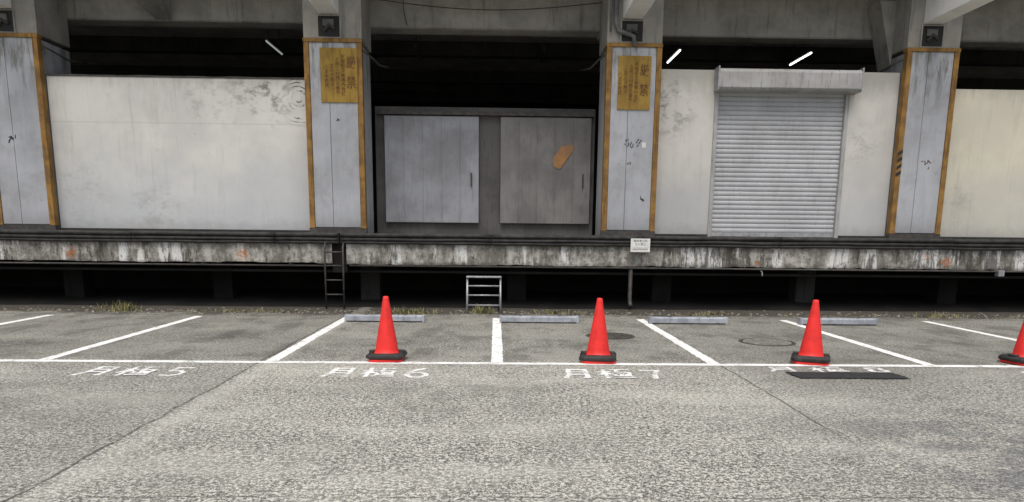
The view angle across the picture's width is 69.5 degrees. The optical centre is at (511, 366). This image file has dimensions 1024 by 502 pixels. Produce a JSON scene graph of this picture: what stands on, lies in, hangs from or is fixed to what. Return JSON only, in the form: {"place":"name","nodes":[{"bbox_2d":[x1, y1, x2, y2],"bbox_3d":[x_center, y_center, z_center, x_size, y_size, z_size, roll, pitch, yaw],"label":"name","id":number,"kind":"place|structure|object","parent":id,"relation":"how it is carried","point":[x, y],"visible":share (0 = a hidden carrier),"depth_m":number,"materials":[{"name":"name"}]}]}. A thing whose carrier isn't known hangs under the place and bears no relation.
{"place":"outdoors","nodes":[
{"label":"outdoors","id":0,"kind":"place"},
{"bbox_2d":[322,19,333,25],"bbox_3d":[-3.615,-6.777,14.522,0.220,0.130,0.032,0,10,-1],"label":"vent box","id":1,"kind":"object","parent":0,"point":[325,22],"visible":1,"depth_m":14.51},
{"bbox_2d":[0,305,1023,501],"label":"ground","id":2,"kind":"structure","parent":0,"point":[571,438],"depth_m":6.27,"materials":[{"name":"asphalt"}]},
{"bbox_2d":[324,242,344,308],"bbox_3d":[-3.452,-1.778,14.389,0.386,1.284,0.129,0,10,-1],"label":"dock ladder","id":3,"kind":"object","parent":2,"relation":"on","point":[342,265],"visible":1,"depth_m":14.34,"materials":[{"name":"metal"}]},
{"bbox_2d":[344,314,424,321],"bbox_3d":[-2.142,-0.825,12.460,1.338,0.124,0.132,0,10,-1],"label":"wheel stop","id":4,"kind":"object","parent":2,"relation":"on","point":[368,317],"visible":0.93,"depth_m":12.40,"materials":[{"name":"concrete"}]},
{"bbox_2d":[366,296,406,361],"bbox_3d":[-1.481,-0.461,8.708,0.437,0.752,0.437,1,10,0],"label":"traffic cone","id":5,"kind":"object","parent":2,"relation":"on","point":[386,350],"visible":1,"depth_m":8.62,"materials":[{"name":"red plastic"}]},
{"bbox_2d":[466,276,501,312],"bbox_3d":[-0.537,-1.395,14.138,0.670,0.691,0.533,0,10,-1],"label":"step ladder","id":6,"kind":"object","parent":2,"relation":"on","point":[468,304],"visible":0.97,"depth_m":13.98,"materials":[{"name":"metal"}]},
{"bbox_2d":[0,229,1023,311],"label":"loading dock","id":7,"kind":"object","parent":2,"relation":"on","point":[170,268],"visible":1,"depth_m":15.02,"materials":[{"name":"concrete"}]},
{"bbox_2d":[0,225,59,229],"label":"base skirt","id":8,"kind":"object","parent":7,"relation":"on","point":[35,227],"visible":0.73,"depth_m":15.09,"materials":[{"name":"metal"}]},
{"bbox_2d":[0,191,4,224],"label":"corner angle","id":9,"kind":"object","parent":8,"relation":"on","point":[1,218],"visible":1,"depth_m":15.04,"materials":[{"name":"metal"}]},
{"bbox_2d":[5,40,70,229],"bbox_3d":[-9.909,-4.740,15.377,1.090,3.710,1.120,0,10,-1],"label":"column shaft","id":10,"kind":"object","parent":7,"relation":"on","point":[53,63],"visible":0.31,"depth_m":15.11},
{"bbox_2d":[0,37,22,223],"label":"face panel","id":11,"kind":"object","parent":10,"relation":"attached to","point":[10,198],"visible":1,"depth_m":14.87,"materials":[{"name":"metal"}]},
{"bbox_2d":[0,33,41,38],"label":"top angle","id":12,"kind":"object","parent":10,"relation":"on","point":[28,35],"visible":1,"depth_m":14.43,"materials":[{"name":"metal"}]},
{"bbox_2d":[0,0,69,47],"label":"column head","id":13,"kind":"object","parent":12,"relation":"on","point":[46,20],"depth_m":14.73,"materials":[{"name":"grey concrete"}]},
{"bbox_2d":[0,0,11,7],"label":"canopy beam","id":14,"kind":"structure","parent":13,"relation":"attached to","point":[5,3],"depth_m":14.24,"materials":[{"name":"paint"}]},
{"bbox_2d":[0,10,13,31],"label":"vent recess","id":15,"kind":"object","parent":13,"relation":"attached to","point":[6,27],"visible":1,"depth_m":14.42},
{"bbox_2d":[66,0,302,28],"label":"lintel beam","id":16,"kind":"structure","parent":13,"relation":"attached to","point":[261,10],"depth_m":15.54,"materials":[{"name":"grey concrete"}]},
{"bbox_2d":[135,0,169,19],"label":"brace plate","id":17,"kind":"object","parent":16,"relation":"attached to","point":[155,9],"visible":1,"depth_m":15.20,"materials":[{"name":"concrete"}]},
{"bbox_2d":[67,18,302,23],"bbox_3d":[-7.162,-7.293,15.541,6.020,0.030,0.018,0,10,-1],"label":"drip edge","id":18,"kind":"object","parent":16,"relation":"attached to","point":[182,20],"visible":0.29,"depth_m":15.54,"materials":[{"name":"concrete"}]},
{"bbox_2d":[3,37,49,223],"bbox_3d":[-9.707,-4.694,14.800,0.553,3.590,0.040,0,10,-1],"label":"face panel","id":19,"kind":"object","parent":10,"relation":"attached to","point":[19,60],"visible":1,"depth_m":14.77,"materials":[{"name":"metal"}]},
{"bbox_2d":[31,37,58,224],"bbox_3d":[-9.374,-4.688,14.844,0.105,3.610,0.150,0,10,-1],"label":"corner angle","id":20,"kind":"object","parent":10,"relation":"attached to","point":[45,127],"visible":1,"depth_m":14.79,"materials":[{"name":"metal"}]},
{"bbox_2d":[41,44,87,63],"bbox_3d":[-9.105,-6.354,15.052,0.067,0.218,0.994,5,11,22],"label":"cable","id":21,"kind":"object","parent":20,"relation":"attached to","point":[58,54],"visible":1,"depth_m":15.00,"materials":[{"name":"rubber"}]},
{"bbox_2d":[46,76,309,229],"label":"infill wall","id":22,"kind":"structure","parent":7,"relation":"on","point":[172,153],"depth_m":15.07,"materials":[{"name":"paint"}]},
{"bbox_2d":[46,74,303,78],"bbox_3d":[-6.725,-5.840,14.881,5.160,0.033,0.170,0,10,-1],"label":"wall capping","id":23,"kind":"object","parent":22,"relation":"on","point":[170,76],"depth_m":14.81,"materials":[{"name":"metal"}]},
{"bbox_2d":[61,228,309,232],"bbox_3d":[-6.754,-2.842,15.343,5.170,0.049,0.017,0,10,-1],"label":"wall base","id":24,"kind":"object","parent":7,"relation":"on","point":[209,230],"visible":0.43,"depth_m":15.33,"materials":[{"name":"concrete"}]},
{"bbox_2d":[310,228,367,232],"bbox_3d":[-3.587,-2.827,15.301,1.170,0.100,0.130,0,10,-1],"label":"base skirt","id":25,"kind":"object","parent":7,"relation":"on","point":[338,230],"visible":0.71,"depth_m":15.24,"materials":[{"name":"metal"}]},
{"bbox_2d":[316,47,373,232],"bbox_3d":[-3.581,-4.702,15.524,1.090,3.710,1.120,0,10,-1],"label":"column shaft","id":26,"kind":"object","parent":7,"relation":"on","point":[368,139],"visible":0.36,"depth_m":15.63,"materials":[{"name":"concrete"}]},
{"bbox_2d":[303,42,315,227],"bbox_3d":[-4.091,-4.657,14.967,0.105,3.610,0.150,0,10,-1],"label":"corner angle","id":27,"kind":"object","parent":26,"relation":"attached to","point":[309,132],"visible":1,"depth_m":14.88,"materials":[{"name":"metal"}]},
{"bbox_2d":[309,42,333,226],"bbox_3d":[-3.848,-4.659,14.937,0.369,3.590,0.040,0,10,-1],"label":"face panel","id":28,"kind":"object","parent":26,"relation":"attached to","point":[322,159],"visible":1,"depth_m":14.95,"materials":[{"name":"metal"}]},
{"bbox_2d":[302,38,362,43],"bbox_3d":[-3.550,-6.469,14.657,1.170,0.072,0.175,0,10,-1],"label":"top angle","id":29,"kind":"object","parent":26,"relation":"on","point":[345,40],"visible":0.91,"depth_m":14.57,"materials":[{"name":"metal"}]},
{"bbox_2d":[302,0,370,52],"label":"column head","id":30,"kind":"object","parent":29,"relation":"on","point":[355,19],"depth_m":14.56,"materials":[{"name":"grey concrete"}]},
{"bbox_2d":[308,0,338,13],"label":"canopy beam","id":31,"kind":"structure","parent":30,"relation":"attached to","point":[326,6],"depth_m":14.11,"materials":[{"name":"paint"}]},
{"bbox_2d":[318,16,339,36],"bbox_3d":[-3.607,-6.714,14.565,0.420,0.390,0.026,0,10,-1],"label":"vent recess","id":32,"kind":"object","parent":30,"relation":"attached to","point":[330,32],"visible":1,"depth_m":14.56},
{"bbox_2d":[328,42,360,226],"bbox_3d":[-3.379,-4.657,14.947,0.553,3.590,0.040,0,10,-1],"label":"face panel","id":33,"kind":"object","parent":26,"relation":"attached to","point":[345,166],"visible":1,"depth_m":15.02,"materials":[{"name":"metal"}]},
{"bbox_2d":[320,48,357,102],"bbox_3d":[-3.440,-5.807,14.702,0.740,1.030,0.019,0,10,-1],"label":"warning sign","id":34,"kind":"object","parent":33,"relation":"attached to","point":[338,74],"visible":1,"depth_m":14.70,"materials":[{"name":"yellow"}]},
{"bbox_2d":[356,43,366,227],"bbox_3d":[-3.046,-4.651,14.992,0.105,3.610,0.150,0,10,-1],"label":"corner angle","id":35,"kind":"object","parent":26,"relation":"attached to","point":[361,128],"visible":1,"depth_m":14.93,"materials":[{"name":"metal"}]},
{"bbox_2d":[363,49,389,68],"bbox_3d":[-2.777,-6.317,15.200,0.067,0.218,0.994,5,11,22],"label":"cable","id":36,"kind":"object","parent":35,"relation":"attached to","point":[373,59],"visible":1,"depth_m":15.10,"materials":[{"name":"metal"}]},
{"bbox_2d":[371,102,598,234],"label":"back wall","id":37,"kind":"structure","parent":7,"relation":"on","point":[373,104],"depth_m":28.72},
{"bbox_2d":[375,106,595,234],"bbox_3d":[-0.596,-4.362,16.527,4.850,2.740,0.100,0,10,-1],"label":"recess partition","id":38,"kind":"object","parent":7,"relation":"on","point":[489,167],"visible":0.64,"depth_m":16.55,"materials":[{"name":"concrete"}]},
{"bbox_2d":[384,115,478,222],"bbox_3d":[-1.772,-4.372,16.377,2.070,2.290,0.060,0,10,-1],"label":"leaf","id":39,"kind":"object","parent":38,"relation":"attached to","point":[393,135],"visible":1,"depth_m":16.34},
{"bbox_2d":[402,118,404,219],"bbox_3d":[-2.392,-4.368,16.325,0.024,2.190,0.014,0,10,-1],"label":"rib","id":40,"kind":"object","parent":39,"relation":"attached to","point":[403,167],"visible":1,"depth_m":16.32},
{"bbox_2d":[421,118,423,219],"bbox_3d":[-1.978,-4.366,16.335,0.024,2.190,0.014,0,10,-1],"label":"rib","id":41,"kind":"object","parent":39,"relation":"attached to","point":[422,169],"visible":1,"depth_m":16.33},
{"bbox_2d":[440,118,441,219],"bbox_3d":[-1.565,-4.364,16.345,0.024,2.190,0.014,0,10,-1],"label":"rib","id":42,"kind":"object","parent":39,"relation":"attached to","point":[441,163],"visible":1,"depth_m":16.31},
{"bbox_2d":[459,118,460,220],"bbox_3d":[-1.151,-4.361,16.354,0.024,2.190,0.014,0,10,-1],"label":"rib","id":43,"kind":"object","parent":39,"relation":"attached to","point":[460,164],"visible":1,"depth_m":16.31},
{"bbox_2d":[377,110,593,117],"bbox_3d":[-0.571,-5.549,16.185,4.750,0.080,0.130,0,10,-1],"label":"door track","id":44,"kind":"object","parent":38,"relation":"attached to","point":[480,113],"depth_m":16.13,"materials":[{"name":"metal"}]},
{"bbox_2d":[500,117,591,223],"bbox_3d":[0.742,-4.357,16.436,2.000,2.290,0.060,0,10,-1],"label":"leaf","id":45,"kind":"object","parent":38,"relation":"attached to","point":[545,169],"visible":1,"depth_m":16.41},
{"bbox_2d":[517,119,519,220],"bbox_3d":[0.143,-4.354,16.384,0.024,2.190,0.014,0,10,-1],"label":"rib","id":46,"kind":"object","parent":45,"relation":"attached to","point":[518,169],"visible":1,"depth_m":16.38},
{"bbox_2d":[535,120,537,220],"bbox_3d":[0.543,-4.351,16.394,0.024,2.190,0.014,0,10,-1],"label":"rib","id":47,"kind":"object","parent":45,"relation":"attached to","point":[536,169],"visible":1,"depth_m":16.38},
{"bbox_2d":[553,120,555,221],"bbox_3d":[0.943,-4.349,16.403,0.024,2.190,0.014,0,10,-1],"label":"rib","id":48,"kind":"object","parent":45,"relation":"attached to","point":[554,171],"visible":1,"depth_m":16.41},
{"bbox_2d":[553,145,573,168],"bbox_3d":[1.136,-4.646,16.341,0.460,0.520,0.001,0,10,-1],"label":"orange notice","id":49,"kind":"object","parent":45,"relation":"attached to","point":[562,155],"visible":1,"depth_m":16.34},
{"bbox_2d":[571,120,573,221],"bbox_3d":[1.343,-4.346,16.413,0.024,2.190,0.014,0,10,-1],"label":"rib","id":50,"kind":"object","parent":45,"relation":"attached to","point":[572,172],"visible":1,"depth_m":16.42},
{"bbox_2d":[595,52,648,234],"bbox_3d":[2.417,-4.667,15.664,1.050,3.710,1.120,0,10,-1],"label":"column shaft","id":51,"kind":"object","parent":7,"relation":"on","point":[600,143],"visible":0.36,"depth_m":15.76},
{"bbox_2d":[600,47,611,230],"bbox_3d":[1.927,-4.622,15.108,0.105,3.610,0.150,0,10,-1],"label":"corner angle","id":52,"kind":"object","parent":51,"relation":"attached to","point":[607,102],"visible":1,"depth_m":15.03,"materials":[{"name":"metal"}]},
{"bbox_2d":[606,47,629,229],"bbox_3d":[2.162,-4.624,15.077,0.352,3.590,0.040,0,10,-1],"label":"face panel","id":53,"kind":"object","parent":51,"relation":"attached to","point":[616,168],"visible":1,"depth_m":15.11,"materials":[{"name":"metal"}]},
{"bbox_2d":[617,56,651,109],"bbox_3d":[2.457,-5.713,14.850,0.662,1.030,0.019,0,10,-1],"label":"warning sign","id":54,"kind":"object","parent":53,"relation":"attached to","point":[634,80],"visible":1,"depth_m":14.85,"materials":[{"name":"yellow"}]},
{"bbox_2d":[605,43,662,47],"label":"top angle","id":55,"kind":"object","parent":51,"relation":"on","point":[652,45],"visible":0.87,"depth_m":14.71,"materials":[{"name":"metal"}]},
{"bbox_2d":[599,0,663,55],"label":"column head","id":56,"kind":"object","parent":55,"relation":"on","point":[653,29],"depth_m":14.70,"materials":[{"name":"grey concrete"}]},
{"bbox_2d":[370,0,600,36],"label":"lintel beam","id":57,"kind":"structure","parent":56,"relation":"on","point":[391,14],"depth_m":15.68,"materials":[{"name":"grey concrete"}]},
{"bbox_2d":[371,26,598,31],"bbox_3d":[-0.990,-7.188,15.698,5.710,0.030,0.018,0,10,-1],"label":"drip edge","id":58,"kind":"object","parent":57,"relation":"attached to","point":[487,29],"visible":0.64,"depth_m":15.70,"materials":[{"name":"concrete"}]},
{"bbox_2d":[382,0,601,9],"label":"sagging cable","id":59,"kind":"object","parent":56,"relation":"attached to","point":[491,9],"visible":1,"depth_m":15.49,"materials":[{"name":"metal"}]},
{"bbox_2d":[610,0,612,31],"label":"conduit","id":60,"kind":"object","parent":56,"relation":"attached to","point":[611,7],"visible":1,"depth_m":14.57,"materials":[{"name":"grey plastic"}]},
{"bbox_2d":[614,0,636,46],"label":"conduit","id":61,"kind":"object","parent":56,"relation":"attached to","point":[616,23],"visible":1,"depth_m":14.59,"materials":[{"name":"grey plastic"}]},
{"bbox_2d":[622,21,642,41],"bbox_3d":[2.392,-6.678,14.705,0.420,0.390,0.026,0,10,-1],"label":"vent recess","id":62,"kind":"object","parent":56,"relation":"attached to","point":[639,36],"visible":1,"depth_m":14.69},
{"bbox_2d":[623,0,654,18],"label":"canopy beam","id":63,"kind":"structure","parent":56,"relation":"attached to","point":[635,9],"depth_m":14.10,"materials":[{"name":"paint"}]},
{"bbox_2d":[597,0,883,44],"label":"lintel beam","id":64,"kind":"structure","parent":56,"relation":"on","point":[815,18],"depth_m":15.81,"materials":[{"name":"grey concrete"}]},
{"bbox_2d":[663,35,871,39],"bbox_3d":[5.053,-7.083,15.852,5.760,0.030,0.018,0,10,-1],"label":"drip edge","id":65,"kind":"object","parent":64,"relation":"attached to","point":[766,37],"visible":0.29,"depth_m":15.85,"materials":[{"name":"concrete"}]},
{"bbox_2d":[624,47,656,229],"bbox_3d":[2.611,-4.621,15.087,0.530,3.590,0.040,0,10,-1],"label":"face panel","id":66,"kind":"object","parent":51,"relation":"attached to","point":[640,124],"visible":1,"depth_m":15.14,"materials":[{"name":"metal"}]},
{"bbox_2d":[649,47,661,230],"bbox_3d":[2.932,-4.616,15.131,0.105,3.610,0.150,0,10,-1],"label":"corner angle","id":67,"kind":"object","parent":51,"relation":"attached to","point":[655,137],"visible":1,"depth_m":15.05,"materials":[{"name":"metal"}]},
{"bbox_2d":[600,231,654,235],"bbox_3d":[2.412,-2.792,15.441,1.130,0.100,0.130,0,10,-1],"label":"base skirt","id":68,"kind":"object","parent":7,"relation":"on","point":[627,233],"visible":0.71,"depth_m":15.38,"materials":[{"name":"metal"}]},
{"bbox_2d":[628,269,632,307],"bbox_3d":[2.366,-1.588,14.727,0.083,0.814,0.204,0,10,-1],"label":"drain pipe","id":69,"kind":"object","parent":7,"relation":"attached to","point":[630,279],"visible":1,"depth_m":14.74,"materials":[{"name":"metal"}]},
{"bbox_2d":[630,238,649,251],"bbox_3d":[2.508,-2.378,14.425,0.380,0.260,0.010,0,10,-1],"label":"notice sign","id":70,"kind":"object","parent":7,"relation":"attached to","point":[640,245],"visible":1,"depth_m":14.42,"materials":[{"name":"white"}]},
{"bbox_2d":[655,234,706,235],"bbox_3d":[3.561,-2.781,15.584,1.185,0.049,0.017,0,10,-1],"label":"wall base","id":71,"kind":"object","parent":7,"relation":"on","point":[680,234],"visible":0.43,"depth_m":15.57,"materials":[{"name":"concrete"}]},
{"bbox_2d":[654,69,714,233],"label":"infill wall","id":72,"kind":"structure","parent":7,"relation":"on","point":[687,102],"depth_m":15.29,"materials":[{"name":"paint"}]},
{"bbox_2d":[707,65,864,237],"bbox_3d":[5.571,-4.381,15.243,2.930,3.360,0.410,0,10,-1],"label":"roller shutter","id":73,"kind":"object","parent":7,"relation":"on","point":[777,165],"visible":0.98,"depth_m":15.37,"materials":[{"name":"paint"}]},
{"bbox_2d":[838,236,884,237],"bbox_3d":[7.395,-2.759,15.674,1.045,0.049,0.017,0,10,-1],"label":"wall base","id":74,"kind":"object","parent":7,"relation":"on","point":[861,236],"visible":0.79,"depth_m":15.67,"materials":[{"name":"concrete"}]},
{"bbox_2d":[838,72,899,235],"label":"infill wall","id":75,"kind":"structure","parent":7,"relation":"on","point":[869,150],"depth_m":15.39,"materials":[{"name":"paint"}]},
{"bbox_2d":[881,54,932,237],"bbox_3d":[8.466,-4.632,15.806,1.010,3.710,1.120,0,10,-1],"label":"column shaft","id":76,"kind":"object","parent":7,"relation":"on","point":[897,68],"visible":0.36,"depth_m":15.41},
{"bbox_2d":[886,51,912,233],"bbox_3d":[7.996,-4.586,15.249,0.105,3.610,0.150,0,10,-1],"label":"corner angle","id":77,"kind":"object","parent":76,"relation":"attached to","point":[901,124],"visible":1,"depth_m":15.18,"materials":[{"name":"metal"}]},
{"bbox_2d":[895,52,928,232],"bbox_3d":[8.222,-4.588,15.219,0.335,3.590,0.040,0,10,-1],"label":"face panel","id":78,"kind":"object","parent":76,"relation":"attached to","point":[918,76],"visible":1,"depth_m":15.19,"materials":[{"name":"metal"}]},
{"bbox_2d":[910,52,953,232],"bbox_3d":[8.650,-4.586,15.229,0.507,3.590,0.040,0,10,-1],"label":"face panel","id":79,"kind":"object","parent":76,"relation":"attached to","point":[934,116],"visible":1,"depth_m":15.20,"materials":[{"name":"metal"}]},
{"bbox_2d":[903,47,960,52],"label":"top angle","id":80,"kind":"object","parent":76,"relation":"on","point":[954,50],"visible":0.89,"depth_m":14.86,"materials":[{"name":"metal"}]},
{"bbox_2d":[884,0,962,58],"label":"column head","id":81,"kind":"object","parent":80,"relation":"on","point":[909,18],"depth_m":14.85,"materials":[{"name":"grey concrete"}]},
{"bbox_2d":[867,0,896,71],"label":"haunch","id":82,"kind":"object","parent":81,"relation":"attached to","point":[881,14],"visible":0.91,"depth_m":15.48,"materials":[{"name":"grey concrete"}]},
{"bbox_2d":[921,26,943,46],"bbox_3d":[8.440,-6.643,14.846,0.420,0.390,0.026,0,10,-1],"label":"vent recess","id":83,"kind":"object","parent":81,"relation":"attached to","point":[933,42],"visible":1,"depth_m":14.84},
{"bbox_2d":[924,0,993,23],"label":"canopy beam","id":84,"kind":"structure","parent":81,"relation":"attached to","point":[940,11],"depth_m":14.15,"materials":[{"name":"paint"}]},
{"bbox_2d":[933,52,959,233],"bbox_3d":[8.960,-4.580,15.272,0.105,3.610,0.150,0,10,-1],"label":"corner angle","id":85,"kind":"object","parent":76,"relation":"attached to","point":[947,141],"visible":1,"depth_m":15.19,"materials":[{"name":"metal"}]},
{"bbox_2d":[886,234,939,238],"bbox_3d":[8.460,-2.756,15.582,1.090,0.100,0.130,0,10,-1],"label":"base skirt","id":86,"kind":"object","parent":7,"relation":"on","point":[922,236],"visible":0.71,"depth_m":15.52,"materials":[{"name":"metal"}]},
{"bbox_2d":[940,89,1023,239],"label":"infill wall","id":87,"kind":"structure","parent":7,"relation":"on","point":[984,192],"depth_m":15.48,"materials":[{"name":"paint"}]},
{"bbox_2d":[940,237,1023,239],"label":"wall base","id":88,"kind":"object","parent":7,"relation":"on","point":[1002,238],"depth_m":15.73,"materials":[{"name":"concrete"}]},
{"bbox_2d":[0,315,1023,378],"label":"parking markings","id":89,"kind":"object","parent":2,"relation":"on","point":[497,354],"visible":0.98,"depth_m":8.66,"materials":[{"name":"paint"}]},
{"bbox_2d":[1,306,1023,497],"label":"gravel debris","id":90,"kind":"object","parent":2,"relation":"on","point":[838,313],"visible":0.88,"depth_m":13.87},
{"bbox_2d":[95,301,967,317],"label":"weeds","id":91,"kind":"object","parent":2,"relation":"on","point":[124,307],"visible":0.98,"depth_m":13.82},
{"bbox_2d":[499,315,578,323],"bbox_3d":[0.458,-0.809,12.520,1.338,0.124,0.132,0,10,-1],"label":"wheel stop","id":92,"kind":"object","parent":2,"relation":"on","point":[542,319],"visible":1,"depth_m":12.46,"materials":[{"name":"concrete"}]},
{"bbox_2d":[579,298,615,363],"bbox_3d":[1.028,-0.443,8.746,0.437,0.752,0.437,2,10,8],"label":"traffic cone","id":93,"kind":"object","parent":2,"relation":"on","point":[597,352],"visible":1,"depth_m":8.66,"materials":[{"name":"red plastic"}]},
{"bbox_2d":[586,332,634,339],"bbox_3d":[1.466,-0.468,11.009,0.720,0.014,0.720,0,10,-1],"label":"manhole cover","id":94,"kind":"object","parent":2,"relation":"on","point":[613,336],"visible":0.67,"depth_m":10.95,"materials":[{"name":"metal"}]},
{"bbox_2d":[648,316,727,324],"bbox_3d":[2.997,-0.794,12.580,1.338,0.124,0.132,0,10,-1],"label":"wheel stop","id":95,"kind":"object","parent":2,"relation":"on","point":[691,320],"visible":1,"depth_m":12.52,"materials":[{"name":"concrete"}]},
{"bbox_2d":[738,338,795,345],"bbox_3d":[3.637,-0.361,10.538,0.780,0.014,0.780,0,10,-1],"label":"manhole cover","id":96,"kind":"object","parent":2,"relation":"on","point":[766,342],"visible":1,"depth_m":10.47,"materials":[{"name":"metal"}]},
{"bbox_2d":[791,300,830,365],"bbox_3d":[3.591,-0.428,8.806,0.447,0.752,0.447,5,11,20],"label":"traffic cone","id":97,"kind":"object","parent":2,"relation":"on","point":[810,352],"visible":1,"depth_m":8.72,"materials":[{"name":"red plastic"}]},
{"bbox_2d":[797,317,878,325],"bbox_3d":[5.576,-0.779,12.640,1.338,0.124,0.132,0,10,-1],"label":"wheel stop","id":98,"kind":"object","parent":2,"relation":"on","point":[841,321],"visible":0.97,"depth_m":12.59,"materials":[{"name":"concrete"}]},
{"bbox_2d":[786,372,910,378],"bbox_3d":[3.648,0.087,8.050,1.238,0.001,0.380,0,10,-1],"label":"asphalt patch","id":99,"kind":"object","parent":2,"relation":"on","point":[875,375],"visible":1,"depth_m":8.04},
{"bbox_2d":[998,321,1023,365],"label":"traffic cone","id":100,"kind":"object","parent":2,"relation":"on","point":[1016,356],"visible":1,"depth_m":8.88,"materials":[{"name":"red plastic"}]},
{"bbox_2d":[68,25,1023,105],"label":"ceiling","id":101,"kind":"structure","parent":0,"point":[275,61],"depth_m":21.59,"materials":[{"name":"grey concrete"}]},
{"bbox_2d":[264,29,283,54],"bbox_3d":[-5.751,-7.991,17.836,0.090,0.569,1.360,0,10,-1],"label":"fluorescent lamp","id":102,"kind":"object","parent":101,"relation":"hanging from","point":[273,45],"visible":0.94,"depth_m":17.77,"materials":[{"name":"grey"}]},
{"bbox_2d":[371,90,598,104],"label":"interior beam","id":103,"kind":"structure","parent":101,"relation":"attached to","point":[485,97],"depth_m":26.21,"materials":[{"name":"concrete"}]},
{"bbox_2d":[61,35,1023,66],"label":"interior beam","id":104,"kind":"structure","parent":101,"relation":"attached to","point":[446,49],"depth_m":19.34,"materials":[{"name":"concrete"}]},
{"bbox_2d":[70,64,1023,89],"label":"interior beam","id":105,"kind":"structure","parent":101,"relation":"attached to","point":[484,77],"depth_m":22.72,"materials":[{"name":"concrete"}]},
{"bbox_2d":[666,42,681,62],"bbox_3d":[4.021,-7.978,18.310,0.090,0.569,1.360,0,10,-1],"label":"fluorescent lamp","id":106,"kind":"object","parent":101,"relation":"hanging from","point":[673,54],"visible":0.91,"depth_m":18.24,"materials":[{"name":"white"}]},
{"bbox_2d":[788,44,813,65],"bbox_3d":[7.218,-7.968,18.434,0.090,0.569,1.360,0,10,-1],"label":"fluorescent lamp","id":107,"kind":"object","parent":101,"relation":"hanging from","point":[800,57],"visible":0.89,"depth_m":18.42,"materials":[{"name":"white"}]},
{"bbox_2d":[626,24,637,30],"bbox_3d":[2.383,-6.742,14.662,0.220,0.130,0.032,0,10,-1],"label":"vent box","id":108,"kind":"object","parent":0,"point":[629,27],"visible":1,"depth_m":14.65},
{"bbox_2d":[927,29,938,35],"bbox_3d":[8.431,-6.706,14.803,0.220,0.130,0.032,0,10,-1],"label":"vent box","id":109,"kind":"object","parent":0,"point":[930,32],"visible":1,"depth_m":14.79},
{"bbox_3d":[21.663,-6.455,22.742,0.300,8.000,14.500,0,10,-1],"label":"side wall","id":110,"kind":"object","parent":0,"visible":0},
{"bbox_2d":[870,0,1023,47],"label":"lintel beam","id":111,"kind":"structure","parent":110,"relation":"attached to","point":[998,20],"depth_m":15.93,"materials":[{"name":"grey concrete"}]},
{"bbox_2d":[960,40,1023,42],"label":"drip edge","id":112,"kind":"object","parent":111,"relation":"attached to","point":[992,41],"depth_m":15.97,"materials":[{"name":"concrete"}]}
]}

